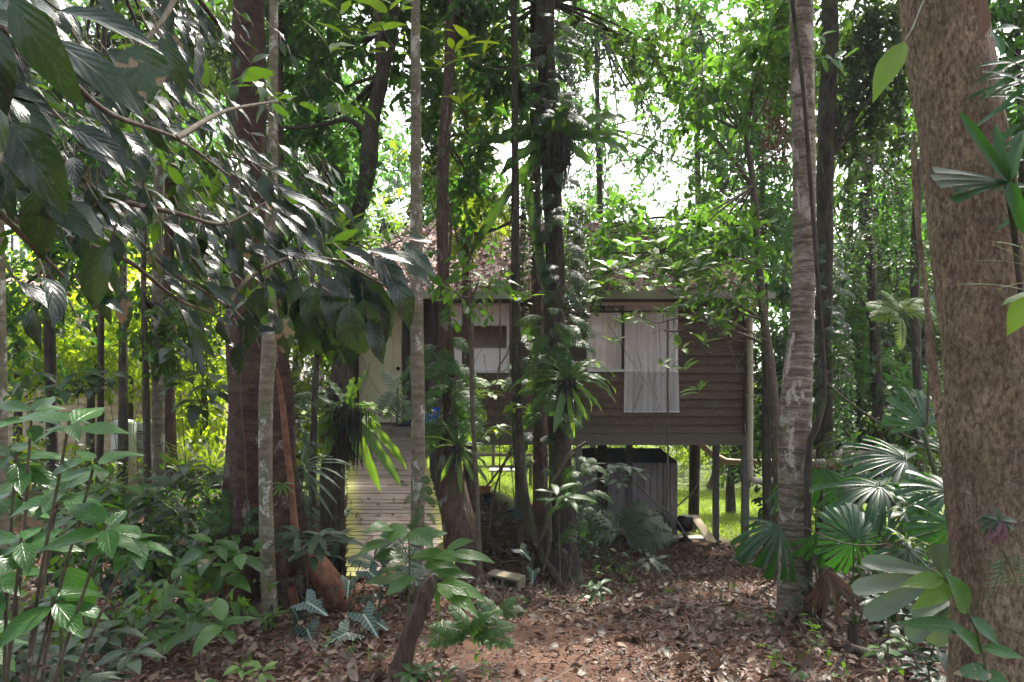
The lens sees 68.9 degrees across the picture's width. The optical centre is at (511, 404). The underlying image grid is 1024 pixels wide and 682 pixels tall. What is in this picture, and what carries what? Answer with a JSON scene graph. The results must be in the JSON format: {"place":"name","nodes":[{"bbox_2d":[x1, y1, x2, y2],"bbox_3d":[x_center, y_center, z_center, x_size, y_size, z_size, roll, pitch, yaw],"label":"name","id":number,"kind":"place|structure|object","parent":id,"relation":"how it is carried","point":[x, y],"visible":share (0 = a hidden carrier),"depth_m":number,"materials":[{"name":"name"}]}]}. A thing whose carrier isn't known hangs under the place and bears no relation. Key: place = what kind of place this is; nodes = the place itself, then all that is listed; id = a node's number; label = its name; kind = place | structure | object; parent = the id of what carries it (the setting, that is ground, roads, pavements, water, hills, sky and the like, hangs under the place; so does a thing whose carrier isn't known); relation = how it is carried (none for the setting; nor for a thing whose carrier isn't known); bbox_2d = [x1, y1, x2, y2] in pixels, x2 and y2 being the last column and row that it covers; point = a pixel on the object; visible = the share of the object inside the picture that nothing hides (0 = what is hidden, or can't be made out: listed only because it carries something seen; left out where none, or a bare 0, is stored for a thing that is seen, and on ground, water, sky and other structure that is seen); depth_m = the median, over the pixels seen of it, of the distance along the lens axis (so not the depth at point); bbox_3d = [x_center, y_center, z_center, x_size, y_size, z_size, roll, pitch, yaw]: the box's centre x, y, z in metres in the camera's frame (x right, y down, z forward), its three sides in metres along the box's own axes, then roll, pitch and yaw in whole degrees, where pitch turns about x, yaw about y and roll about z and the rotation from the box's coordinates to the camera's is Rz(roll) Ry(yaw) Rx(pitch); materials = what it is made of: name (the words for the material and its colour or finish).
{"place":"outdoors","nodes":[
{"label":"outdoors","id":0,"kind":"place"},
{"bbox_2d":[8,411,946,681],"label":"ground","id":1,"kind":"structure","parent":0,"point":[572,627],"depth_m":5.96,"materials":[{"name":"soil"}]},
{"bbox_2d":[0,163,9,620],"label":"slim tree","id":2,"kind":"object","parent":1,"relation":"on","point":[4,520],"visible":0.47,"depth_m":4.98,"materials":[{"name":"brown plant"}]},
{"bbox_2d":[0,621,121,681],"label":"sapling","id":3,"kind":"object","parent":1,"relation":"on","point":[68,669],"visible":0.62,"depth_m":3.37,"materials":[{"name":"green plant"}]},
{"bbox_2d":[4,0,132,582],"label":"dark sapling tree","id":4,"kind":"object","parent":1,"relation":"on","point":[52,362],"visible":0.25,"depth_m":9.55,"materials":[{"name":"green plant"}]},
{"bbox_2d":[6,233,132,501],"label":"broadleaf tree","id":5,"kind":"object","parent":1,"relation":"on","point":[72,329],"visible":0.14,"depth_m":12.95,"materials":[{"name":"green plant"}]},
{"bbox_2d":[0,396,173,681],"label":"leaved shrub","id":6,"kind":"object","parent":1,"relation":"on","point":[18,553],"visible":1,"depth_m":2.25,"materials":[{"name":"green plant"}]},
{"bbox_2d":[46,620,166,681],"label":"sapling","id":7,"kind":"object","parent":1,"relation":"on","point":[101,647],"visible":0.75,"depth_m":3.82,"materials":[{"name":"green plant"}]},
{"bbox_2d":[7,233,219,492],"bbox_3d":[-7.478,-1.017,13.808,3.313,6.193,3.125,0,0,42],"label":"broadleaf tree","id":8,"kind":"object","parent":1,"relation":"on","point":[110,351],"visible":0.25,"depth_m":13.53,"materials":[{"name":"green plant"}]},
{"bbox_2d":[6,0,223,589],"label":"dark sapling tree","id":9,"kind":"object","parent":1,"relation":"on","point":[56,251],"visible":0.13,"depth_m":9.48,"materials":[{"name":"green plant"}]},
{"bbox_2d":[6,273,227,493],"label":"broadleaf tree","id":10,"kind":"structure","parent":1,"relation":"on","point":[76,404],"depth_m":15.99,"materials":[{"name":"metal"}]},
{"bbox_2d":[0,446,278,673],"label":"leafy ground cover","id":11,"kind":"object","parent":1,"relation":"on","point":[161,605],"visible":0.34,"depth_m":5.47,"materials":[{"name":"green plant"}]},
{"bbox_2d":[28,0,266,508],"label":"broadleaf tree","id":12,"kind":"object","parent":1,"relation":"on","point":[221,67],"visible":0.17,"depth_m":12.43,"materials":[{"name":"green plant"}]},
{"bbox_2d":[95,1,226,576],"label":"slim tree","id":13,"kind":"object","parent":1,"relation":"on","point":[158,426],"visible":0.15,"depth_m":8.76,"materials":[{"name":"green plant"}]},
{"bbox_2d":[111,178,225,582],"bbox_3d":[-4.035,-0.299,8.904,1.374,5.053,1.461,0,0,0],"label":"dark sapling tree","id":14,"kind":"object","parent":1,"relation":"on","point":[167,373],"visible":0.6,"depth_m":8.59,"materials":[{"name":"green plant"}]},
{"bbox_2d":[125,24,225,577],"bbox_3d":[-4.206,-2.122,9.987,2.066,8.923,1.652,0,0,42],"label":"slim tree","id":15,"kind":"object","parent":1,"relation":"on","point":[169,404],"visible":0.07,"depth_m":9.55,"materials":[{"name":"brown plant"}]},
{"bbox_2d":[128,267,226,508],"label":"broadleaf tree","id":16,"kind":"object","parent":1,"relation":"on","point":[202,422],"visible":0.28,"depth_m":13.38,"materials":[{"name":"green plant"}]},
{"bbox_2d":[140,460,222,612],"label":"sapling","id":17,"kind":"object","parent":1,"relation":"on","point":[165,481],"visible":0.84,"depth_m":7.03,"materials":[{"name":"green plant"}]},
{"bbox_2d":[8,421,369,637],"bbox_3d":[-4.629,1.207,7.705,5.843,2.016,5.516,0,0,0],"label":"ground cover","id":18,"kind":"object","parent":1,"relation":"on","point":[127,590],"visible":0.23,"depth_m":7.15,"materials":[{"name":"green plant"}]},
{"bbox_2d":[150,344,227,533],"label":"sapling","id":19,"kind":"object","parent":1,"relation":"on","point":[194,411],"visible":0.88,"depth_m":7.64,"materials":[{"name":"green plant"}]},
{"bbox_2d":[139,596,257,662],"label":"sapling","id":20,"kind":"object","parent":1,"relation":"on","point":[205,632],"visible":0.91,"depth_m":4.79,"materials":[{"name":"green plant"}]},
{"bbox_2d":[9,370,394,495],"bbox_3d":[-5.764,0.604,12.412,7.584,2.372,2.882,0,0,0],"label":"sunlit ground cover","id":21,"kind":"object","parent":1,"relation":"on","point":[204,436],"visible":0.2,"depth_m":12.33,"materials":[{"name":"green plant"}]},
{"bbox_2d":[0,0,435,412],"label":"drooping leaved tree","id":22,"kind":"object","parent":1,"relation":"on","point":[345,312],"visible":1,"depth_m":2.14,"materials":[{"name":"green plant"}]},
{"bbox_2d":[172,533,264,641],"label":"sapling","id":23,"kind":"object","parent":1,"relation":"on","point":[206,565],"visible":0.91,"depth_m":5.52,"materials":[{"name":"green plant"}]},
{"bbox_2d":[130,0,358,615],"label":"buttress tree","id":24,"kind":"object","parent":1,"relation":"on","point":[240,483],"visible":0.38,"depth_m":6.96,"materials":[{"name":"brown plant"}]},
{"bbox_2d":[258,0,277,623],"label":"slim tree","id":25,"kind":"object","parent":1,"relation":"on","point":[265,414],"visible":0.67,"depth_m":6.16,"materials":[{"name":"grey plant"}]},
{"bbox_2d":[304,0,412,56],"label":"leafy branch","id":26,"kind":"object","parent":25,"relation":"attached to","point":[379,6],"visible":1,"depth_m":6.20,"materials":[{"name":"green plant"}]},
{"bbox_2d":[171,0,368,306],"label":"slim tree","id":27,"kind":"object","parent":1,"relation":"on","point":[281,65],"visible":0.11,"depth_m":9.52,"materials":[{"name":"green plant"}]},
{"bbox_2d":[203,0,402,279],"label":"broadleaf tree","id":28,"kind":"object","parent":1,"relation":"on","point":[336,129],"visible":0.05,"depth_m":12.99,"materials":[{"name":"green plant"}]},
{"bbox_2d":[250,525,363,622],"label":"sapling","id":29,"kind":"object","parent":1,"relation":"on","point":[318,541],"visible":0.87,"depth_m":6.15,"materials":[{"name":"green plant"}]},
{"bbox_2d":[289,262,360,498],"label":"broadleaf tree","id":30,"kind":"object","parent":1,"relation":"on","point":[304,385],"visible":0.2,"depth_m":13.42,"materials":[{"name":"green plant"}]},
{"bbox_2d":[277,141,388,536],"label":"slim tree","id":31,"kind":"object","parent":1,"relation":"on","point":[332,158],"visible":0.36,"depth_m":8.50,"materials":[{"name":"green plant"}]},
{"bbox_2d":[198,0,494,573],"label":"crooked tree","id":32,"kind":"object","parent":1,"relation":"on","point":[316,131],"visible":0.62,"depth_m":9.25,"materials":[{"name":"green plant"}]},
{"bbox_2d":[301,369,405,491],"bbox_3d":[-1.800,0.296,8.497,1.180,1.401,0.528,0,0,0],"label":"nest fern","id":33,"kind":"object","parent":32,"relation":"attached to","point":[354,427],"visible":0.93,"depth_m":8.43,"materials":[{"name":"green plant"}]},
{"bbox_2d":[345,425,456,578],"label":"boardwalk ramp","id":34,"kind":"structure","parent":1,"relation":"on","point":[360,484],"depth_m":9.94,"materials":[{"name":"grey wood"}]},
{"bbox_2d":[387,572,438,678],"bbox_3d":[-0.591,1.340,4.201,0.364,0.796,0.138,0,0,0],"label":"leaning stump","id":35,"kind":"object","parent":1,"relation":"on","point":[423,596],"visible":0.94,"depth_m":4.16,"materials":[{"name":"brown wood"}]},
{"bbox_2d":[410,0,424,589],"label":"slim tree","id":36,"kind":"object","parent":1,"relation":"on","point":[417,400],"visible":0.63,"depth_m":7.25,"materials":[{"name":"grey plant"}]},
{"bbox_2d":[355,521,493,621],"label":"sapling","id":37,"kind":"object","parent":1,"relation":"on","point":[451,589],"visible":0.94,"depth_m":4.65,"materials":[{"name":"green plant"}]},
{"bbox_2d":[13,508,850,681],"bbox_3d":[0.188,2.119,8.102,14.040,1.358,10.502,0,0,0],"label":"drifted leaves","id":38,"kind":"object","parent":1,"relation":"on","point":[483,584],"visible":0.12,"depth_m":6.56,"materials":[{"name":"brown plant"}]},
{"bbox_2d":[383,1,528,510],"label":"broadleaf tree","id":39,"kind":"object","parent":1,"relation":"on","point":[471,123],"visible":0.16,"depth_m":12.14,"materials":[{"name":"green plant"}]},
{"bbox_2d":[333,0,600,579],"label":"slim tree","id":40,"kind":"object","parent":1,"relation":"on","point":[457,515],"visible":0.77,"depth_m":8.91,"materials":[{"name":"green plant"}]},
{"bbox_2d":[396,337,488,458],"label":"climbing fern","id":41,"kind":"object","parent":40,"relation":"attached to","point":[443,366],"visible":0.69,"depth_m":8.44,"materials":[{"name":"green plant"}]},
{"bbox_2d":[428,249,512,579],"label":"slim tree","id":42,"kind":"object","parent":1,"relation":"on","point":[455,277],"visible":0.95,"depth_m":7.98,"materials":[{"name":"green plant"}]},
{"bbox_2d":[428,604,514,649],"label":"ground fern","id":43,"kind":"object","parent":1,"relation":"on","point":[455,636],"visible":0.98,"depth_m":4.76,"materials":[{"name":"green plant"}]},
{"bbox_2d":[10,499,949,681],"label":"leaf litter","id":44,"kind":"object","parent":1,"relation":"on","point":[804,661],"visible":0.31,"depth_m":5.73,"materials":[{"name":"brown plant"}]},
{"bbox_2d":[4,0,1023,411],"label":"distant woodland","id":45,"kind":"object","parent":1,"relation":"on","point":[396,182],"visible":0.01,"depth_m":41.87,"materials":[{"name":"green plant"}]},
{"bbox_2d":[511,0,562,589],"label":"crooked tree","id":46,"kind":"object","parent":1,"relation":"on","point":[521,480],"visible":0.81,"depth_m":8.86,"materials":[{"name":"brown plant"}]},
{"bbox_2d":[514,13,591,140],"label":"climbing fern","id":47,"kind":"object","parent":46,"relation":"attached to","point":[573,116],"visible":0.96,"depth_m":8.80,"materials":[{"name":"green plant"}]},
{"bbox_2d":[516,308,596,438],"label":"climbing fern","id":48,"kind":"object","parent":46,"relation":"attached to","point":[565,364],"visible":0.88,"depth_m":8.73,"materials":[{"name":"green plant"}]},
{"bbox_2d":[520,165,593,315],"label":"climbing fern","id":49,"kind":"object","parent":46,"relation":"attached to","point":[543,236],"visible":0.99,"depth_m":8.83,"materials":[{"name":"green plant"}]},
{"bbox_2d":[508,353,615,436],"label":"nest fern","id":50,"kind":"object","parent":46,"relation":"attached to","point":[566,390],"visible":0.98,"depth_m":8.64,"materials":[{"name":"green plant"}]},
{"bbox_2d":[529,0,550,577],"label":"slim tree","id":51,"kind":"object","parent":1,"relation":"on","point":[540,456],"visible":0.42,"depth_m":9.63,"materials":[{"name":"brown plant"}]},
{"bbox_2d":[194,561,903,681],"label":"path edge seedlings","id":52,"kind":"object","parent":1,"relation":"on","point":[801,675],"visible":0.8,"depth_m":4.60,"materials":[{"name":"green plant"}]},
{"bbox_2d":[349,219,775,564],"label":"stilt house","id":53,"kind":"structure","parent":1,"relation":"on","point":[729,416],"depth_m":12.98,"materials":[{"name":"brown wood"}]},
{"bbox_2d":[359,307,401,421],"bbox_3d":[-2.351,-0.727,13.315,0.772,2.074,0.110,0,0,0],"label":"door","id":54,"kind":"structure","parent":53,"relation":"in","point":[392,363],"depth_m":13.33,"materials":[{"name":"beige paint"}]},
{"bbox_2d":[451,303,508,372],"bbox_3d":[-0.617,-1.161,13.008,1.142,1.207,0.105,0,0,0],"label":"window","id":55,"kind":"structure","parent":53,"relation":"in","point":[491,362],"depth_m":13.00,"materials":[{"name":"white glass"}]},
{"bbox_2d":[590,313,620,368],"bbox_3d":[1.631,-1.115,13.075,0.563,1.001,0.034,0,0,0],"label":"curtain","id":56,"kind":"object","parent":53,"relation":"hanging from","point":[608,353],"visible":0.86,"depth_m":13.08,"materials":[{"name":"fabric"}]},
{"bbox_2d":[624,314,678,412],"bbox_3d":[2.415,-0.717,12.898,0.971,1.698,0.077,0,0,0],"label":"sheer curtain","id":57,"kind":"object","parent":53,"relation":"hanging from","point":[647,405],"visible":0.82,"depth_m":12.90,"materials":[{"name":"fabric"}]},
{"bbox_2d":[468,475,682,582],"bbox_3d":[-0.289,1.856,10.765,3.323,1.655,4.241,0,0,-43],"label":"brush pile","id":58,"kind":"object","parent":1,"relation":"on","point":[508,534],"visible":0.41,"depth_m":10.48,"materials":[{"name":"brown plant"}]},
{"bbox_2d":[424,0,727,584],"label":"twin trunk tree","id":59,"kind":"object","parent":1,"relation":"on","point":[560,450],"visible":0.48,"depth_m":9.15,"materials":[{"name":"brown plant"}]},
{"bbox_2d":[7,0,943,480],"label":"vine","id":60,"kind":"object","parent":59,"relation":"hanging from","point":[533,252],"depth_m":8.97,"materials":[{"name":"green plant"}]},
{"bbox_2d":[601,301,767,394],"bbox_3d":[2.049,-0.695,8.839,1.945,1.156,0.642,0,0,0],"label":"leafy branch","id":61,"kind":"object","parent":60,"relation":"hanging from","point":[677,338],"visible":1,"depth_m":8.81,"materials":[{"name":"green plant"}]},
{"bbox_2d":[471,91,629,192],"bbox_3d":[0.480,-3.125,9.102,1.947,1.273,1.007,0,0,0],"label":"nest fern","id":62,"kind":"object","parent":59,"relation":"attached to","point":[554,137],"visible":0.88,"depth_m":8.89,"materials":[{"name":"green plant"}]},
{"bbox_2d":[564,192,592,339],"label":"hanging creeper","id":63,"kind":"object","parent":59,"relation":"hanging from","point":[576,266],"visible":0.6,"depth_m":9.29,"materials":[{"name":"green plant"}]},
{"bbox_2d":[510,0,696,529],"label":"broadleaf tree","id":64,"kind":"object","parent":1,"relation":"on","point":[595,37],"visible":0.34,"depth_m":15.45,"materials":[{"name":"green plant"}]},
{"bbox_2d":[501,75,742,447],"bbox_3d":[3.650,-3.476,23.397,8.271,13.642,4.846,0,0,0],"label":"broadleaf tree","id":65,"kind":"object","parent":1,"relation":"on","point":[594,188],"visible":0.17,"depth_m":22.93,"materials":[{"name":"green plant"}]},
{"bbox_2d":[572,447,677,535],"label":"garden shed","id":66,"kind":"structure","parent":1,"relation":"on","point":[652,462],"depth_m":15.59,"materials":[{"name":"metal"}]},
{"bbox_2d":[582,500,672,555],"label":"fan palm","id":67,"kind":"object","parent":1,"relation":"on","point":[635,526],"visible":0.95,"depth_m":9.75,"materials":[{"name":"green plant"}]},
{"bbox_2d":[521,172,772,564],"bbox_3d":[2.067,-0.406,11.585,4.154,6.474,2.630,0,0,0],"label":"broadleaf tree","id":68,"kind":"object","parent":1,"relation":"on","point":[601,242],"visible":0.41,"depth_m":11.72,"materials":[{"name":"green plant"}]},
{"bbox_2d":[427,456,939,538],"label":"lawn grass","id":69,"kind":"structure","parent":1,"relation":"on","point":[707,514],"depth_m":19.27,"materials":[{"name":"green plant"}]},
{"bbox_2d":[622,0,792,529],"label":"broadleaf tree","id":70,"kind":"object","parent":1,"relation":"on","point":[769,212],"visible":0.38,"depth_m":16.39,"materials":[{"name":"green plant"}]},
{"bbox_2d":[607,0,858,581],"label":"slim tree","id":71,"kind":"object","parent":1,"relation":"on","point":[778,35],"visible":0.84,"depth_m":9.91,"materials":[{"name":"green plant"}]},
{"bbox_2d":[577,239,757,301],"bbox_3d":[1.908,-1.651,9.188,2.234,0.756,0.470,0,0,0],"label":"leafy branch","id":72,"kind":"object","parent":71,"relation":"attached to","point":[656,251],"visible":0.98,"depth_m":9.20,"materials":[{"name":"green plant"}]},
{"bbox_2d":[587,217,770,291],"bbox_3d":[2.148,-1.893,9.589,2.401,0.925,0.804,0,0,0],"label":"leafy branch","id":73,"kind":"object","parent":71,"relation":"attached to","point":[683,237],"visible":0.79,"depth_m":9.61,"materials":[{"name":"green plant"}]},
{"bbox_2d":[704,1,838,476],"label":"broadleaf tree","id":74,"kind":"object","parent":1,"relation":"on","point":[783,297],"visible":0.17,"depth_m":17.27,"materials":[{"name":"green plant"}]},
{"bbox_2d":[732,289,813,522],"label":"broadleaf tree","id":75,"kind":"object","parent":1,"relation":"on","point":[775,335],"visible":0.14,"depth_m":14.85,"materials":[{"name":"green plant"}]},
{"bbox_2d":[730,466,849,622],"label":"fan palm","id":76,"kind":"object","parent":1,"relation":"on","point":[746,550],"visible":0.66,"depth_m":6.19,"materials":[{"name":"green plant"}]},
{"bbox_2d":[776,0,815,625],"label":"slim tree","id":77,"kind":"object","parent":1,"relation":"on","point":[795,417],"visible":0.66,"depth_m":6.51,"materials":[{"name":"grey plant"}]},
{"bbox_2d":[790,0,826,626],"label":"liana","id":78,"kind":"object","parent":77,"relation":"hanging from","point":[812,434],"visible":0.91,"depth_m":6.38,"materials":[{"name":"brown plant"}]},
{"bbox_2d":[718,0,919,568],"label":"dark tree","id":79,"kind":"object","parent":1,"relation":"on","point":[831,144],"visible":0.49,"depth_m":11.41,"materials":[{"name":"green plant"}]},
{"bbox_2d":[812,238,856,414],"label":"creeper","id":80,"kind":"object","parent":79,"relation":"attached to","point":[828,331],"visible":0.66,"depth_m":11.14,"materials":[{"name":"green plant"}]},
{"bbox_2d":[828,324,859,468],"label":"hanging creeper","id":81,"kind":"object","parent":79,"relation":"hanging from","point":[837,402],"visible":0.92,"depth_m":10.99,"materials":[{"name":"green plant"}]},
{"bbox_2d":[842,0,908,175],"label":"hanging creeper","id":82,"kind":"object","parent":79,"relation":"hanging from","point":[874,35],"visible":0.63,"depth_m":11.40,"materials":[{"name":"green plant"}]},
{"bbox_2d":[842,152,917,300],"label":"hanging creeper","id":83,"kind":"object","parent":79,"relation":"hanging from","point":[902,224],"visible":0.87,"depth_m":12.02,"materials":[{"name":"green plant"}]},
{"bbox_2d":[798,570,860,624],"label":"dead palm frond","id":84,"kind":"object","parent":1,"relation":"on","point":[828,581],"visible":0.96,"depth_m":6.18,"materials":[{"name":"brown plant"}]},
{"bbox_2d":[753,289,943,548],"bbox_3d":[6.670,0.375,14.565,3.944,5.171,3.459,0,0,44],"label":"broadleaf tree","id":85,"kind":"object","parent":1,"relation":"on","point":[863,377],"visible":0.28,"depth_m":14.01,"materials":[{"name":"green plant"}]},
{"bbox_2d":[768,0,931,504],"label":"broadleaf tree","id":86,"kind":"object","parent":1,"relation":"on","point":[837,200],"visible":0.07,"depth_m":18.55,"materials":[{"name":"green plant"}]},
{"bbox_2d":[777,122,938,549],"bbox_3d":[6.680,-1.889,14.366,3.151,9.428,2.565,0,0,-39],"label":"slim tree","id":87,"kind":"object","parent":1,"relation":"on","point":[873,292],"visible":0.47,"depth_m":13.93,"materials":[{"name":"green plant"}]},
{"bbox_2d":[776,386,949,624],"bbox_3d":[3.841,0.846,8.205,2.451,2.197,5.690,0,0,31],"label":"shaded ground cover","id":88,"kind":"object","parent":1,"relation":"on","point":[862,568],"visible":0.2,"depth_m":9.28,"materials":[{"name":"green plant"}]},
{"bbox_2d":[814,502,930,645],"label":"fan palm","id":89,"kind":"object","parent":1,"relation":"on","point":[853,535],"visible":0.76,"depth_m":5.33,"materials":[{"name":"green plant"}]},
{"bbox_2d":[808,477,936,635],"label":"fan palm","id":90,"kind":"object","parent":1,"relation":"on","point":[870,514],"visible":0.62,"depth_m":5.71,"materials":[{"name":"green plant"}]},
{"bbox_2d":[833,37,942,488],"bbox_3d":[9.190,-3.169,17.434,3.792,12.716,3.835,0,0,0],"label":"broadleaf tree","id":91,"kind":"object","parent":1,"relation":"on","point":[886,345],"visible":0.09,"depth_m":17.40,"materials":[{"name":"green plant"}]},
{"bbox_2d":[850,109,926,554],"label":"slim tree","id":92,"kind":"object","parent":1,"relation":"on","point":[916,344],"visible":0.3,"depth_m":12.47,"materials":[{"name":"brown plant"}]},
{"bbox_2d":[842,387,941,566],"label":"fan palm","id":93,"kind":"object","parent":1,"relation":"on","point":[904,464],"visible":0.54,"depth_m":6.39,"materials":[{"name":"green plant"}]},
{"bbox_2d":[851,544,949,646],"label":"plant","id":94,"kind":"object","parent":1,"relation":"on","point":[894,598],"visible":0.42,"depth_m":3.50,"materials":[{"name":"green plant"}]},
{"bbox_2d":[893,469,949,600],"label":"fan palm","id":95,"kind":"object","parent":1,"relation":"on","point":[929,512],"visible":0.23,"depth_m":5.05,"materials":[{"name":"green plant"}]},
{"bbox_2d":[896,562,1022,681],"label":"bright sprig","id":96,"kind":"object","parent":1,"relation":"on","point":[938,590],"visible":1,"depth_m":2.88,"materials":[{"name":"green plant"}]},
{"bbox_2d":[899,0,1023,681],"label":"leaning tree","id":97,"kind":"object","parent":1,"relation":"on","point":[979,413],"visible":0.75,"depth_m":3.27,"materials":[{"name":"brown plant"}]},
{"bbox_2d":[930,110,1023,292],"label":"fan palm","id":98,"kind":"object","parent":97,"relation":"attached to","point":[1004,165],"visible":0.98,"depth_m":2.85,"materials":[{"name":"green plant"}]},
{"bbox_2d":[963,24,1023,230],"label":"cane palm","id":99,"kind":"object","parent":1,"relation":"on","point":[1000,43],"visible":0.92,"depth_m":3.02,"materials":[{"name":"green plant"}]},
{"bbox_2d":[988,0,1023,198],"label":"broadleaf tree","id":100,"kind":"object","parent":1,"relation":"on","point":[1002,11],"visible":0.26,"depth_m":8.97,"materials":[{"name":"green plant"}]},
{"bbox_2d":[4,0,1023,411],"label":"sky","id":101,"kind":"structure","parent":0,"point":[506,151],"materials":[{"name":"white"}]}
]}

